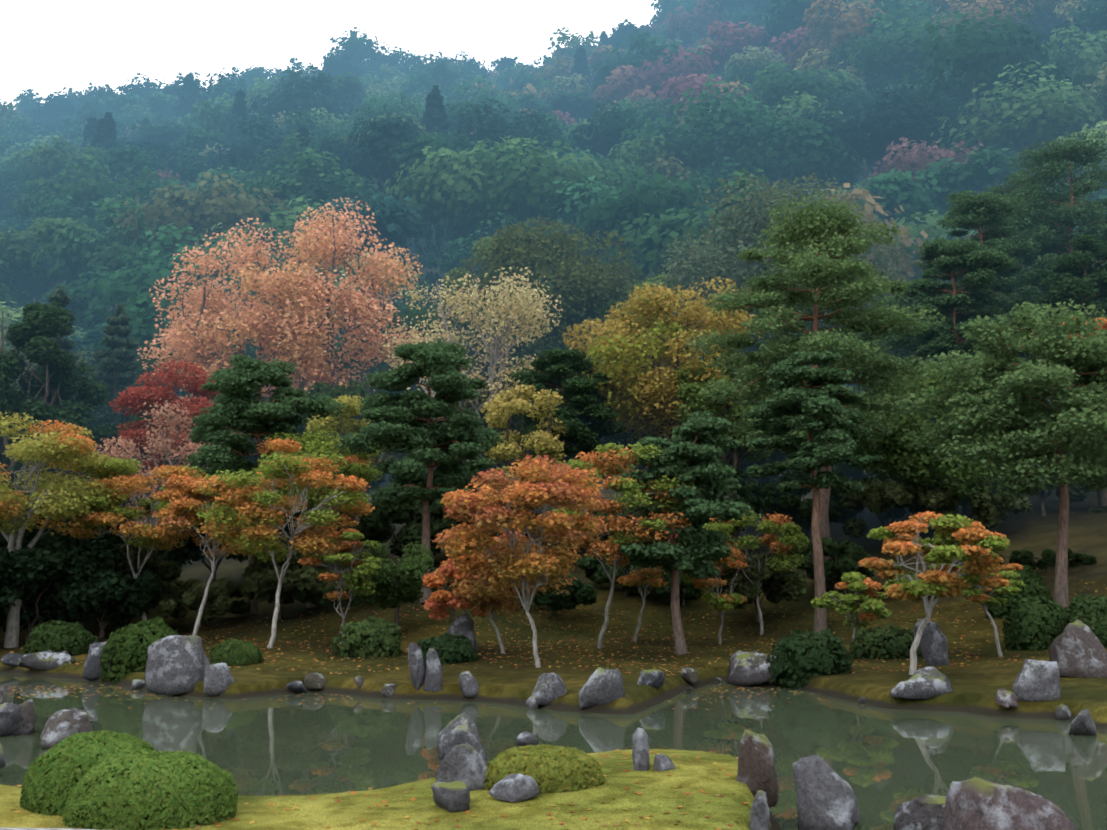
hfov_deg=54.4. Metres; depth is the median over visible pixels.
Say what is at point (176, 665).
rocks
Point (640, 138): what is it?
mountain forest
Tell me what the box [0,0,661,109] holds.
sky
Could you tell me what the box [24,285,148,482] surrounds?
conifer trees
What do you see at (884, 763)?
pond water
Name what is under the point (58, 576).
understory trees
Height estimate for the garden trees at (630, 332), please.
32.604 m
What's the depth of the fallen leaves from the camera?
31.82 m
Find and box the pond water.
[0,673,1106,829]
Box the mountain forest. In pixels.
[0,0,1106,416]
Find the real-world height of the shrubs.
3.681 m
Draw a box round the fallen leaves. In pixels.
[0,569,1106,829]
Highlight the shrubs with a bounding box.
[20,563,1106,829]
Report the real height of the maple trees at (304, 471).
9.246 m
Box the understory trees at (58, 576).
[0,286,1106,642]
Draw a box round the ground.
[0,130,1106,829]
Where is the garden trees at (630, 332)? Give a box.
[0,172,1106,631]
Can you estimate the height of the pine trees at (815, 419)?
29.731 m
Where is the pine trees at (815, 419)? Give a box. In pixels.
[183,129,1106,654]
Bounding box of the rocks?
[0,615,1106,829]
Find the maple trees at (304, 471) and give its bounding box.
[0,411,1025,674]

